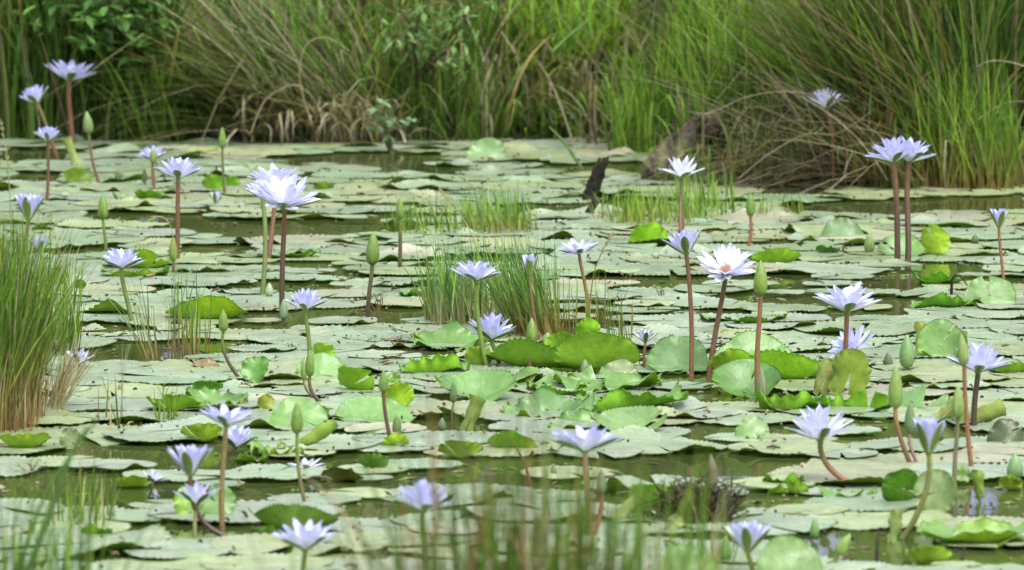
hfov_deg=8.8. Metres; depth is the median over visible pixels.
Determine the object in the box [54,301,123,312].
lily pad
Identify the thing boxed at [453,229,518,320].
grass tuft
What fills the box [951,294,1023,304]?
lily pad
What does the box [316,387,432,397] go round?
lily pad
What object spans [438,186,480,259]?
grass stalk
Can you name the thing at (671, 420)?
lily pad
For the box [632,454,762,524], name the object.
dead clump
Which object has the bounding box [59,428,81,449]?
lily pad
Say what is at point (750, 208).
lily bud
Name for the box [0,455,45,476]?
lily pad
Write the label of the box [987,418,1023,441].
lily pad
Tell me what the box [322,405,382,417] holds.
lily pad
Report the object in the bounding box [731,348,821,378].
lily pad
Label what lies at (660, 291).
water sprout
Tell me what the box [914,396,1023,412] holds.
lily pad
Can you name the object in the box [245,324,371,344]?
lily pad
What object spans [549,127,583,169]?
grass shoot
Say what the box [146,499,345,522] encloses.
lily pad
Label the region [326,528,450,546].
lily pad
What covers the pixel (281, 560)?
lily pad
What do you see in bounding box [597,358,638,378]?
lily pad
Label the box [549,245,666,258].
lily pad
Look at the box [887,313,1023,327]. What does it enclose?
lily pad
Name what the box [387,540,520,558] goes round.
lily pad
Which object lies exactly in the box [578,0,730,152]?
sedge tussock
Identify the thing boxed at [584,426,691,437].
lily pad
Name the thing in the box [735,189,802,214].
grass tuft
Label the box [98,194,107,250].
lily bud
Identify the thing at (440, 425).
lily bud
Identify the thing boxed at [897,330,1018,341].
lily pad
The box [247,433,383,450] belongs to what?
lily pad
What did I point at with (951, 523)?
lily pad
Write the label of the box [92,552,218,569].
lily pad
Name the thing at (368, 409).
lily pad
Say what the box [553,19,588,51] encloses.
grass shoot
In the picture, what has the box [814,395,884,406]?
lily pad
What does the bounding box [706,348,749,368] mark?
lily pad
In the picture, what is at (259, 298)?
lily pad
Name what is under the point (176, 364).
lily pad
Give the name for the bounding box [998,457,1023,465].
lily pad
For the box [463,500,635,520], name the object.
lily pad
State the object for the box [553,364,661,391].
lily pad
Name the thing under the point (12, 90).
reed clump
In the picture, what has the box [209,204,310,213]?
lily pad
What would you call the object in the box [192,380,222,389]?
lily pad
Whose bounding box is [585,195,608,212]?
wood fragment
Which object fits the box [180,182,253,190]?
lily pad
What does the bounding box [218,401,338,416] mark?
lily pad
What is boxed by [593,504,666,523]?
lily pad
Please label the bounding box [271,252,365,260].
lily pad
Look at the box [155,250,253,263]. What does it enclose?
lily pad
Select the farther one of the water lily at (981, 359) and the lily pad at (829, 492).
the water lily at (981, 359)
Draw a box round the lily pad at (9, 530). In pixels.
[0,526,26,536]
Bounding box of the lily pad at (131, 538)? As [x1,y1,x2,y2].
[0,524,184,555]
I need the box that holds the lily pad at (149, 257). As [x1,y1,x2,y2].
[100,248,171,267]
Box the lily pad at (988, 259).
[961,253,1023,264]
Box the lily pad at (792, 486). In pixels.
[768,478,808,494]
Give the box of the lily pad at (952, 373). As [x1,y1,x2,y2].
[870,365,1012,382]
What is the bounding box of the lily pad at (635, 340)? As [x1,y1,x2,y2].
[631,337,728,348]
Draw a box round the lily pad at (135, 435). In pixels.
[101,428,199,441]
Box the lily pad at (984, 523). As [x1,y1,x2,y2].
[932,517,1023,549]
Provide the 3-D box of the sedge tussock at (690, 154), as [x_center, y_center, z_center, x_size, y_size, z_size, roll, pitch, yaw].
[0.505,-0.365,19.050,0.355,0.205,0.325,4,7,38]
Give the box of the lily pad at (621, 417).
[589,405,667,430]
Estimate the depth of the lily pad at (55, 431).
12.58 m
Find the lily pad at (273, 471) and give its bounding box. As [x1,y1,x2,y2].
[225,463,326,479]
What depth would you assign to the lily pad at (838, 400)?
12.99 m
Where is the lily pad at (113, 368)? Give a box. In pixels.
[47,363,152,375]
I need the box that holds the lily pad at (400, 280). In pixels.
[364,275,485,285]
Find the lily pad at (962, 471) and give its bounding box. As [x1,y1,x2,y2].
[957,466,970,482]
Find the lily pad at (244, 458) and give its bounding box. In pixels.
[233,451,268,463]
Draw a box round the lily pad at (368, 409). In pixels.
[332,395,415,422]
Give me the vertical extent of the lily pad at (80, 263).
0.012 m
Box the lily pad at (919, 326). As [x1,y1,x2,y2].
[914,321,925,357]
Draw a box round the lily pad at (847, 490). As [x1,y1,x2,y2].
[799,483,904,495]
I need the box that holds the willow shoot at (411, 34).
[375,0,497,84]
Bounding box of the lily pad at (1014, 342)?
[980,339,1023,344]
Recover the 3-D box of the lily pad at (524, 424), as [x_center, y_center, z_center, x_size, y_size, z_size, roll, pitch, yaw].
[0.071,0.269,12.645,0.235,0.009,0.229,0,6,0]
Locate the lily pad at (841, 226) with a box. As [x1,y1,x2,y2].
[821,217,863,236]
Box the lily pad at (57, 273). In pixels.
[49,266,66,283]
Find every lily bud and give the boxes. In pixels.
[83,111,99,181]
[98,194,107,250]
[115,169,121,181]
[142,169,146,184]
[149,148,156,188]
[169,237,177,270]
[218,127,226,195]
[218,310,241,379]
[265,283,272,295]
[279,299,287,321]
[291,402,306,501]
[301,358,312,397]
[305,350,321,401]
[365,231,379,316]
[379,370,390,435]
[392,415,400,431]
[396,198,403,266]
[438,418,445,430]
[450,382,456,421]
[526,318,537,366]
[541,332,549,342]
[550,463,556,472]
[580,359,588,371]
[592,471,605,533]
[676,184,684,229]
[721,535,730,559]
[746,193,754,245]
[754,260,767,395]
[756,369,766,395]
[810,518,818,540]
[832,534,850,562]
[864,232,874,251]
[883,352,892,364]
[888,365,911,461]
[899,335,913,369]
[905,402,918,461]
[952,385,963,485]
[957,334,973,465]
[971,235,978,243]
[1007,454,1022,477]
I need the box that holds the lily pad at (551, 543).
[488,536,604,553]
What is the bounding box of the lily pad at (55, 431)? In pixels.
[3,423,159,445]
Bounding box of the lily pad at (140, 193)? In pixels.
[112,189,171,198]
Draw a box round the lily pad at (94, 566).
[0,560,110,569]
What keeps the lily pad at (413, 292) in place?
on the lily pad at (407, 297)
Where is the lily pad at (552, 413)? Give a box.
[499,399,601,416]
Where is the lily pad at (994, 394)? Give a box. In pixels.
[962,387,1023,399]
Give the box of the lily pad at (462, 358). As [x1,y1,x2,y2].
[408,354,495,361]
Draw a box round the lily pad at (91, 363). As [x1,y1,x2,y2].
[48,360,99,369]
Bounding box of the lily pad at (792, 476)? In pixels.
[762,472,804,482]
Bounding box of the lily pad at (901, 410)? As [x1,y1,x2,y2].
[885,405,977,416]
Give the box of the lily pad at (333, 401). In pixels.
[311,395,442,407]
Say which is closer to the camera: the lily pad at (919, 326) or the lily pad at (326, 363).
the lily pad at (326, 363)
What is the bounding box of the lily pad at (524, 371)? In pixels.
[514,366,558,386]
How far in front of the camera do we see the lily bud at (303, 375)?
13.15 m
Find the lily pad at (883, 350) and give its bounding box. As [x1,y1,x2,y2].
[860,343,971,357]
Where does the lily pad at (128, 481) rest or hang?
on the water
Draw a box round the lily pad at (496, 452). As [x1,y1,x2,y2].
[422,440,559,457]
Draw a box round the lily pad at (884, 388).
[808,382,962,397]
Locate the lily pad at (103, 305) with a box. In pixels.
[78,298,173,313]
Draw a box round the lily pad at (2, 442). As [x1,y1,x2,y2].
[0,432,14,443]
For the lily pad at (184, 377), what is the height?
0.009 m
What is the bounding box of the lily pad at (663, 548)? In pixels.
[572,536,719,556]
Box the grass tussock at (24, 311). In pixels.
[0,200,123,431]
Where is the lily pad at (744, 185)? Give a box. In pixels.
[683,179,766,187]
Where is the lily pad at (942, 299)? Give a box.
[909,292,979,307]
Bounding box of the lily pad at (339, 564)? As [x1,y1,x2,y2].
[324,557,451,569]
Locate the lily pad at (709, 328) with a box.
[625,319,727,331]
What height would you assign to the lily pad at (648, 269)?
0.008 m
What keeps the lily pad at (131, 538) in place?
on the water
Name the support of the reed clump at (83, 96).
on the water
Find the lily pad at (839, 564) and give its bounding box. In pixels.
[790,556,896,569]
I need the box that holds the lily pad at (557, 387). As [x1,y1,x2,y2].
[510,382,654,394]
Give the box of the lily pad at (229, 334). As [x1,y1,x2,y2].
[177,328,301,339]
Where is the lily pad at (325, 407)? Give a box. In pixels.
[323,406,329,417]
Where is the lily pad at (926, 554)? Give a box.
[905,544,953,562]
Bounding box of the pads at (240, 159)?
[0,133,1023,569]
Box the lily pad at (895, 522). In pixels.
[887,509,902,543]
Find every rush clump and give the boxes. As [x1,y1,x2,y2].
[0,445,195,569]
[155,474,417,569]
[216,436,741,569]
[337,354,603,569]
[463,429,788,569]
[564,493,844,569]
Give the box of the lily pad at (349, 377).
[337,365,374,389]
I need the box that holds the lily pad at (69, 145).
[62,136,81,164]
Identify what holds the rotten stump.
in the water
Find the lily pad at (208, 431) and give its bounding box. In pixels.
[180,422,222,441]
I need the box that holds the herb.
[363,99,418,153]
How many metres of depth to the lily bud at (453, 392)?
12.80 m
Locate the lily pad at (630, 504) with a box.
[612,492,643,518]
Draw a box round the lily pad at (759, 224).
[721,220,823,229]
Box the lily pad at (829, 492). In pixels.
[818,485,877,496]
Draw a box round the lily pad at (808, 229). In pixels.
[782,223,893,235]
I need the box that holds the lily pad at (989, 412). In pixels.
[954,398,1006,423]
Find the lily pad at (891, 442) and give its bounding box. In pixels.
[848,437,966,451]
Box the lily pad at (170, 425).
[139,415,276,434]
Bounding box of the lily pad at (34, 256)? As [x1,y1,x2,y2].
[5,253,56,260]
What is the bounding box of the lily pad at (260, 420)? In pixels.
[229,414,370,430]
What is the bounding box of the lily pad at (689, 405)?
[655,396,745,417]
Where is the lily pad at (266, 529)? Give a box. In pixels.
[250,525,283,533]
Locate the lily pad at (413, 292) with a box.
[399,288,425,295]
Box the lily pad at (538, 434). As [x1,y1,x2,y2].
[515,429,625,441]
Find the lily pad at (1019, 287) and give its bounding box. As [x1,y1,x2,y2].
[985,283,1023,292]
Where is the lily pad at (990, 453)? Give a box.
[918,443,1023,462]
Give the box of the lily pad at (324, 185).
[313,181,333,188]
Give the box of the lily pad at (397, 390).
[380,382,413,406]
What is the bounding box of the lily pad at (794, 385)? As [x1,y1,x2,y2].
[747,374,873,391]
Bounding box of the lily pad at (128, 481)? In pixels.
[114,475,152,487]
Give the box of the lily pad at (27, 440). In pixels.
[0,432,48,447]
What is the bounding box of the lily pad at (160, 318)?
[119,313,240,326]
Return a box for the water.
[0,139,1023,569]
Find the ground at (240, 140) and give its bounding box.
[21,0,1023,188]
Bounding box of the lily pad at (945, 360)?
[914,355,1023,364]
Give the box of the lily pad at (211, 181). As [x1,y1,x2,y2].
[202,174,225,188]
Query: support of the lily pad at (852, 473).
on the water
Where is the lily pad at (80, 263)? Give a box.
[27,257,152,270]
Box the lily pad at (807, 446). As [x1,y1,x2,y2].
[727,439,850,453]
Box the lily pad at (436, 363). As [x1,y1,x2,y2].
[398,353,469,372]
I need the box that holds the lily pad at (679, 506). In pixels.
[669,493,710,522]
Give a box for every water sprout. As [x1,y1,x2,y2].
[15,457,39,474]
[346,308,355,316]
[361,291,388,309]
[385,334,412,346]
[655,286,664,295]
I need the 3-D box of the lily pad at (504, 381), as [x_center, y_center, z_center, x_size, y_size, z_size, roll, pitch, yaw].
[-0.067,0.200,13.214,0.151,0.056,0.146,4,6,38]
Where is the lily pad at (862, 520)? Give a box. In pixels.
[804,509,952,530]
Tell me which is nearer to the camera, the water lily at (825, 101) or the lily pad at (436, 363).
the lily pad at (436, 363)
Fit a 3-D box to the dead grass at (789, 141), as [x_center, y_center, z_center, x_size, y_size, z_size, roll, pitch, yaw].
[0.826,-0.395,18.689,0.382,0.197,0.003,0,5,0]
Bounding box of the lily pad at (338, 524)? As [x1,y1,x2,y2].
[326,516,408,531]
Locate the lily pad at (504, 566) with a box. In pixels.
[444,556,599,569]
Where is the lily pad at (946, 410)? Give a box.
[932,397,952,421]
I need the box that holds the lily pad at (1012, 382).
[981,372,1023,387]
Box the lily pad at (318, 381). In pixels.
[266,375,420,392]
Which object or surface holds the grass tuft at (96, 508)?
on the water
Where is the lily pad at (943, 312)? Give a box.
[903,306,1018,318]
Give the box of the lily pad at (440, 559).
[384,554,479,568]
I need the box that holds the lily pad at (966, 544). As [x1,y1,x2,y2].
[935,530,1023,546]
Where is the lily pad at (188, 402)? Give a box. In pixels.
[145,394,206,411]
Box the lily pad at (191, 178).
[126,175,226,182]
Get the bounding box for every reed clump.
[0,0,138,140]
[1,0,233,141]
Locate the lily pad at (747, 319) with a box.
[699,313,787,322]
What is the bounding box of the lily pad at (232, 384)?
[165,379,271,395]
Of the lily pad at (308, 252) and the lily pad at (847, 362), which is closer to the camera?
the lily pad at (847, 362)
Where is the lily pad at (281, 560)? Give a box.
[199,553,334,569]
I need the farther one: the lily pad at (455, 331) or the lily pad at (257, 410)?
the lily pad at (455, 331)
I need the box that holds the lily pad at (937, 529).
[916,519,1023,542]
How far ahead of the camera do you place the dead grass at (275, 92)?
20.18 m
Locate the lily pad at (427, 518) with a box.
[387,510,516,527]
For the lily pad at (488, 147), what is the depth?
19.98 m
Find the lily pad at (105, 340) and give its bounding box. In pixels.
[54,335,116,349]
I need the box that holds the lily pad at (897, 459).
[806,452,967,468]
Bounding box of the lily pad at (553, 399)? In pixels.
[502,386,594,419]
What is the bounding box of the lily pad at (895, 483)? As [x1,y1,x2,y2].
[881,468,917,500]
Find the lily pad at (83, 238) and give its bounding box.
[23,233,146,244]
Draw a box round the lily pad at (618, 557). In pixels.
[530,542,662,569]
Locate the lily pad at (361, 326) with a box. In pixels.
[290,322,427,335]
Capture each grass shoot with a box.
[17,421,95,569]
[24,426,88,569]
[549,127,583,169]
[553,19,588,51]
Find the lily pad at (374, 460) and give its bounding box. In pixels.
[357,452,388,467]
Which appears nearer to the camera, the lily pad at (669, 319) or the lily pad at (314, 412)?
the lily pad at (314, 412)
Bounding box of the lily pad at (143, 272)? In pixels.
[100,265,168,276]
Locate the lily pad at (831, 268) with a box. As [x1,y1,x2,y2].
[763,262,889,273]
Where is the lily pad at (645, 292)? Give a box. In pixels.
[588,287,716,300]
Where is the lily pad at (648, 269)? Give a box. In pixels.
[609,262,715,275]
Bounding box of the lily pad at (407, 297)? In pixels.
[371,290,489,300]
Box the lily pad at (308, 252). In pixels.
[277,248,320,257]
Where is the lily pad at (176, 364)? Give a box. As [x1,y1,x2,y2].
[136,359,240,371]
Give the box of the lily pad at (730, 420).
[687,410,798,425]
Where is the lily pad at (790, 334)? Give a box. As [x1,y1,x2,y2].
[766,330,863,340]
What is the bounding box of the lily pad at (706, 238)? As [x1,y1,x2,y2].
[604,232,713,243]
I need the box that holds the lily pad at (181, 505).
[173,485,198,513]
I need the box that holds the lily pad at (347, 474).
[320,467,363,480]
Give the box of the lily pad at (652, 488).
[628,483,669,515]
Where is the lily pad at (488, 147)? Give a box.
[466,137,505,160]
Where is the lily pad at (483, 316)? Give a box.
[465,312,506,322]
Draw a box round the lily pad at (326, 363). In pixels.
[294,352,342,376]
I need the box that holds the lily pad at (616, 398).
[574,380,688,410]
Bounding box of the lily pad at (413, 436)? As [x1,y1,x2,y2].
[351,430,499,446]
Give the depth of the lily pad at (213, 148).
20.19 m
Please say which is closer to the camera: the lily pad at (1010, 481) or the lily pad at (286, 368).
the lily pad at (1010, 481)
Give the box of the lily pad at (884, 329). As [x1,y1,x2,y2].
[792,320,914,335]
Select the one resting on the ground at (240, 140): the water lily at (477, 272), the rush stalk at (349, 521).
the rush stalk at (349, 521)
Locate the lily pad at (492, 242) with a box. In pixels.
[436,236,543,249]
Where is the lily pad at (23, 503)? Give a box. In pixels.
[0,498,64,513]
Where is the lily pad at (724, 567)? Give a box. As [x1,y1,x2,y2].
[634,562,756,569]
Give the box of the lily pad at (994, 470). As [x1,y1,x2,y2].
[909,461,1023,478]
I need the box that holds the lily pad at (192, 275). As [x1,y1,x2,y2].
[126,269,253,280]
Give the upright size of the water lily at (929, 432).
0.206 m
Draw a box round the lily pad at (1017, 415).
[986,410,1023,422]
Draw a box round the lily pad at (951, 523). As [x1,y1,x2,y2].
[938,516,1023,532]
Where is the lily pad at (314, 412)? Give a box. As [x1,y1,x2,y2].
[268,396,327,429]
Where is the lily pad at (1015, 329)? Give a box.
[988,323,1023,334]
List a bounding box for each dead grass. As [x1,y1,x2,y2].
[0,342,54,433]
[44,320,112,410]
[198,51,438,147]
[250,84,321,133]
[273,0,600,144]
[299,37,347,124]
[358,54,462,140]
[450,15,607,134]
[500,0,648,113]
[505,0,675,148]
[564,0,984,194]
[690,91,847,113]
[739,109,874,178]
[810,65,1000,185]
[943,101,1015,137]
[978,60,1023,66]
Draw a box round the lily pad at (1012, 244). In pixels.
[981,240,1023,248]
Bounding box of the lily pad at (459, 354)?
[456,351,492,356]
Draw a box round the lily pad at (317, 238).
[228,234,355,244]
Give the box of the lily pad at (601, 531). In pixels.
[497,518,666,540]
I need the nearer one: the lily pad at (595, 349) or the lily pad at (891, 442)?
the lily pad at (891, 442)
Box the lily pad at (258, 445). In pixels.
[250,436,304,456]
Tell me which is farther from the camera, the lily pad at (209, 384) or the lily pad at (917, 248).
the lily pad at (917, 248)
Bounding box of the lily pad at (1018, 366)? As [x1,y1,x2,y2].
[990,361,1023,372]
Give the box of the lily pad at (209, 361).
[191,357,219,367]
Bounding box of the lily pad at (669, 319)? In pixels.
[628,313,779,327]
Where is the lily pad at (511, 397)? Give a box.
[456,391,576,403]
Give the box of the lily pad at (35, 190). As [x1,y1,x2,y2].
[0,186,72,199]
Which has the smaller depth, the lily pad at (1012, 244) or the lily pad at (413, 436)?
the lily pad at (413, 436)
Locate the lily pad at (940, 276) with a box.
[912,270,962,283]
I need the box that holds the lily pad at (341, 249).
[300,243,394,254]
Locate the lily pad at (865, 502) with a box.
[802,493,916,511]
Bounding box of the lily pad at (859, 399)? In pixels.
[844,389,889,408]
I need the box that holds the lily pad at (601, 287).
[511,283,607,292]
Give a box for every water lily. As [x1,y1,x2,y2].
[14,192,43,254]
[19,83,58,159]
[30,237,49,263]
[33,126,62,200]
[44,59,96,142]
[66,348,94,366]
[101,248,144,325]
[135,145,166,188]
[142,469,165,484]
[153,156,203,258]
[166,444,226,536]
[173,480,219,537]
[200,403,254,532]
[210,191,221,203]
[227,425,255,454]
[243,178,271,294]
[246,163,302,257]
[248,174,321,309]
[271,518,336,569]
[284,288,325,353]
[288,458,325,467]
[392,478,453,569]
[450,259,501,365]
[468,312,515,363]
[520,253,540,341]
[550,425,622,534]
[557,238,598,317]
[632,328,658,367]
[658,155,705,233]
[661,227,700,376]
[697,241,755,376]
[725,520,771,569]
[783,404,856,479]
[807,88,844,186]
[812,281,882,391]
[827,325,874,357]
[864,135,919,259]
[897,135,936,261]
[900,417,945,539]
[946,342,1012,425]
[989,208,1008,278]
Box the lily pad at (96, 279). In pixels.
[34,274,109,284]
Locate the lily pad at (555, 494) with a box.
[468,488,593,503]
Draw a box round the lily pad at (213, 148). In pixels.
[188,145,217,152]
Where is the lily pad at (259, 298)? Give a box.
[195,292,333,304]
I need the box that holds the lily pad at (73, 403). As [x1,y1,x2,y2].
[41,395,160,411]
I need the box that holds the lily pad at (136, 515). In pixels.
[12,505,167,522]
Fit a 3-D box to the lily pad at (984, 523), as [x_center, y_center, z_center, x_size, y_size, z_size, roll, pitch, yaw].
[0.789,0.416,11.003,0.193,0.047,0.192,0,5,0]
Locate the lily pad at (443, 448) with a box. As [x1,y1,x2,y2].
[438,440,483,457]
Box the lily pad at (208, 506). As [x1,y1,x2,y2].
[198,483,236,514]
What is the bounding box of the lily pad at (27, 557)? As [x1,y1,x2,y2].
[0,543,69,561]
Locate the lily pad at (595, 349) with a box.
[554,330,639,371]
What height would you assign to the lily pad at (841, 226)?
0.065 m
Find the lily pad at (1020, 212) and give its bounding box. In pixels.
[984,209,1023,217]
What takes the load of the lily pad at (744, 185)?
on the water
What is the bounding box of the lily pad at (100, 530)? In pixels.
[80,523,112,533]
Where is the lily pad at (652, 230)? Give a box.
[628,222,668,244]
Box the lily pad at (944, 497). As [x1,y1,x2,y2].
[913,469,957,511]
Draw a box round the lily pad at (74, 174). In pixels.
[63,167,94,180]
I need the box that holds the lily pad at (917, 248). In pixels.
[877,232,925,256]
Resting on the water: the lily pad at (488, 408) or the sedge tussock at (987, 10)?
the lily pad at (488, 408)
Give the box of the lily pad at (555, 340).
[544,331,572,348]
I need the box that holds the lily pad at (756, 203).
[671,199,779,206]
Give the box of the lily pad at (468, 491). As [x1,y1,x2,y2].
[379,483,532,505]
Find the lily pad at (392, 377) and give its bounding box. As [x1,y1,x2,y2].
[387,373,400,382]
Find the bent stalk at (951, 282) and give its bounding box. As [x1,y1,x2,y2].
[950,274,967,294]
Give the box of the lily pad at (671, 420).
[555,406,697,424]
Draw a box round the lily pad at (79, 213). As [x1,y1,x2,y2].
[0,207,87,216]
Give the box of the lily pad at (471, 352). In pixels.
[464,345,491,364]
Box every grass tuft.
[33,232,90,355]
[46,455,119,527]
[98,345,126,429]
[105,265,157,358]
[139,264,211,355]
[150,374,183,422]
[378,188,477,235]
[393,229,486,325]
[447,220,562,336]
[448,178,537,232]
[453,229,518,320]
[558,270,632,328]
[581,176,704,224]
[597,283,632,338]
[663,158,736,220]
[686,484,747,561]
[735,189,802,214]
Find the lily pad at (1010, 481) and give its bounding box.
[998,474,1022,489]
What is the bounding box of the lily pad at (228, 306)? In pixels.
[165,295,249,318]
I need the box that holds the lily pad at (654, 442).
[602,425,726,453]
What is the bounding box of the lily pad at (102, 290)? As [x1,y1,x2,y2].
[40,283,156,295]
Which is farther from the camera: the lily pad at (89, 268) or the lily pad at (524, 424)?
the lily pad at (89, 268)
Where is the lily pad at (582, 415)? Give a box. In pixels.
[547,407,603,429]
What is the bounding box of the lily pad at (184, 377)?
[98,368,230,384]
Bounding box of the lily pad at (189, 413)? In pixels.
[147,409,250,421]
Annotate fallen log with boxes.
[640,105,738,179]
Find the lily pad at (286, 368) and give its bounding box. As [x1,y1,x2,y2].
[219,358,331,379]
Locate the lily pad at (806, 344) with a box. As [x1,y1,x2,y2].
[779,337,881,351]
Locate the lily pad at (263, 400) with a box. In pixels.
[257,394,274,408]
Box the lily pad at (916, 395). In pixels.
[877,384,948,411]
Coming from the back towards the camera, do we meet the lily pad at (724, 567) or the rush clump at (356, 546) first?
the lily pad at (724, 567)
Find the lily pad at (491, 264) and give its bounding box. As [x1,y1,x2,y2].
[421,261,545,271]
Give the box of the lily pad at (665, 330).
[615,323,720,339]
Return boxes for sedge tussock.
[13,0,390,148]
[64,1,279,141]
[159,0,456,144]
[282,0,627,92]
[344,19,549,143]
[367,0,643,109]
[461,58,601,139]
[462,0,656,115]
[517,6,666,138]
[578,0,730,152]
[599,0,818,166]
[605,0,1023,187]
[628,123,762,181]
[728,112,816,185]
[818,0,1023,132]
[848,99,943,188]
[879,42,1023,191]
[929,0,1023,138]
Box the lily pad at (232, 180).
[225,176,240,184]
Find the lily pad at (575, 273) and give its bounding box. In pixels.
[456,269,587,278]
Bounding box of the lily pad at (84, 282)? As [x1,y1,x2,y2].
[75,279,85,287]
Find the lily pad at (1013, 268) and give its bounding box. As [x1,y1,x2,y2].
[982,260,1023,271]
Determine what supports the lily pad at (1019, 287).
on the water
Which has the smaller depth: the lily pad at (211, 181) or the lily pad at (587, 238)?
the lily pad at (587, 238)
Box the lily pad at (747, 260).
[744,259,807,263]
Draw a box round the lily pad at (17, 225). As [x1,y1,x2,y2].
[0,223,34,229]
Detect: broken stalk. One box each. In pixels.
[513,441,532,487]
[875,529,879,561]
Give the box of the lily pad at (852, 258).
[798,253,922,263]
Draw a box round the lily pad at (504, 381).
[434,369,516,400]
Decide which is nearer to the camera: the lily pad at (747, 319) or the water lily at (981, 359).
the water lily at (981, 359)
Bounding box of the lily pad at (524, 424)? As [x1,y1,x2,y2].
[488,419,608,432]
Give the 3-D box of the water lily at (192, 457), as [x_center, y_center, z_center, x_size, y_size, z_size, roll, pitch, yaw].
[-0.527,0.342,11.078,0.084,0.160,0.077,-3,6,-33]
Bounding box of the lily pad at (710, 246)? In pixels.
[691,243,769,252]
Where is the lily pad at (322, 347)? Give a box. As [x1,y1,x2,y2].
[312,342,334,355]
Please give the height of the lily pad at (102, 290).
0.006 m
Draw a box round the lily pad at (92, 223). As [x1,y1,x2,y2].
[54,219,168,227]
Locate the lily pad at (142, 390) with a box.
[42,382,177,397]
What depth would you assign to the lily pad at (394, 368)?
13.76 m
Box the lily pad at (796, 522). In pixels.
[683,507,837,535]
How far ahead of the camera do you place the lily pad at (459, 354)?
14.06 m
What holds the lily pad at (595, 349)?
on the water
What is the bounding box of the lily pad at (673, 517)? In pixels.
[666,514,683,528]
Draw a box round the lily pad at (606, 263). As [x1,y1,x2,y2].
[534,253,638,269]
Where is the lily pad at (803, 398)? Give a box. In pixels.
[755,389,826,411]
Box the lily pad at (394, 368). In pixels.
[360,358,483,372]
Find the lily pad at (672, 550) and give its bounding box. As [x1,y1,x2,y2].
[658,544,716,569]
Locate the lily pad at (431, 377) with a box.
[411,366,562,380]
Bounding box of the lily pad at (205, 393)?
[185,385,247,409]
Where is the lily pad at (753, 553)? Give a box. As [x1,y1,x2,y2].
[706,545,818,562]
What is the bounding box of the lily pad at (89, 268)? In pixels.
[32,262,103,275]
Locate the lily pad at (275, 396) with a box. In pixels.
[248,393,310,401]
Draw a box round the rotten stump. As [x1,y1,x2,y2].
[582,156,608,199]
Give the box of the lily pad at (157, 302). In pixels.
[130,298,260,307]
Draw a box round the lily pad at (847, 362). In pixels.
[829,348,871,394]
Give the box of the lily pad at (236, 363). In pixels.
[223,358,282,365]
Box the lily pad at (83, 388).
[42,379,91,392]
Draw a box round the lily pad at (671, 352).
[645,335,707,373]
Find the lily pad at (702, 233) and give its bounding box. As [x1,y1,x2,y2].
[599,226,725,235]
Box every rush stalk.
[298,469,389,569]
[452,411,500,565]
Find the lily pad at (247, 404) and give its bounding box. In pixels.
[161,393,257,409]
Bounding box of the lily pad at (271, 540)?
[209,532,384,555]
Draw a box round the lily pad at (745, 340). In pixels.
[714,329,791,356]
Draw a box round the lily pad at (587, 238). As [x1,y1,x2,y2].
[530,235,656,250]
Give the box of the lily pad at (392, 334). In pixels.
[381,329,509,341]
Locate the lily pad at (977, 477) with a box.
[970,469,985,501]
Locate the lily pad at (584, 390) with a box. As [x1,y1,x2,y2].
[526,377,605,395]
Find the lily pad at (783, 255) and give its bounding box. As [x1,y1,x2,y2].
[749,247,801,262]
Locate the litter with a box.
[0,147,1023,569]
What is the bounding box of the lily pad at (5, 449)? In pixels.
[0,441,66,453]
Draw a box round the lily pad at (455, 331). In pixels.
[412,319,487,351]
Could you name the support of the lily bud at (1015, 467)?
on the lily pad at (994, 470)
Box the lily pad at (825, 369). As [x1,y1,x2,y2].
[813,359,833,395]
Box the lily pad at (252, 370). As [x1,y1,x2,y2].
[240,356,268,382]
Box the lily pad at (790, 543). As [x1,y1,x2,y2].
[756,534,822,569]
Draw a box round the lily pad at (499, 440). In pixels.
[486,430,537,447]
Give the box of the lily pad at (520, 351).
[486,337,561,368]
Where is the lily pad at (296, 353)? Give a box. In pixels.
[257,347,367,360]
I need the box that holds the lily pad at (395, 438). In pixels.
[381,432,409,445]
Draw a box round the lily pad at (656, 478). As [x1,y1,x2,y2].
[581,474,730,489]
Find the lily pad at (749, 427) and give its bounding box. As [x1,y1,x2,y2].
[734,416,769,438]
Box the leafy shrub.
[12,0,194,68]
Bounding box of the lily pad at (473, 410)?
[460,394,485,430]
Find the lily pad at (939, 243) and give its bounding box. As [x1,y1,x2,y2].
[921,223,950,254]
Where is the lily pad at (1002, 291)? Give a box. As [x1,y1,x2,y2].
[964,275,1015,306]
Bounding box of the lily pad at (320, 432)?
[299,419,337,445]
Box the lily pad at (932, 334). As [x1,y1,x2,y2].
[917,318,967,358]
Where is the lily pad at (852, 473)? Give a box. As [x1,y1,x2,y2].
[767,462,924,483]
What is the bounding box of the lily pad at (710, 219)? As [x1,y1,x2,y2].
[630,216,715,223]
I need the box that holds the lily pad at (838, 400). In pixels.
[812,393,847,407]
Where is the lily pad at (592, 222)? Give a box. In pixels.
[524,219,639,228]
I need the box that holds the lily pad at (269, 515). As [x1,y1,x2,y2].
[248,503,338,532]
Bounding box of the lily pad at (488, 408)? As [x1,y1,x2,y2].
[406,399,515,417]
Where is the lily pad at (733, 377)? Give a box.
[711,358,782,397]
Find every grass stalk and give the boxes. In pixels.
[0,120,11,246]
[47,212,77,369]
[147,216,175,274]
[408,191,441,231]
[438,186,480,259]
[459,176,504,230]
[590,234,614,301]
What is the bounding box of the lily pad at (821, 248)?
[816,244,839,252]
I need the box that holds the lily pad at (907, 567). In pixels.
[865,565,994,569]
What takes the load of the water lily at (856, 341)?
on the water
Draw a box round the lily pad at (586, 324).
[575,317,600,333]

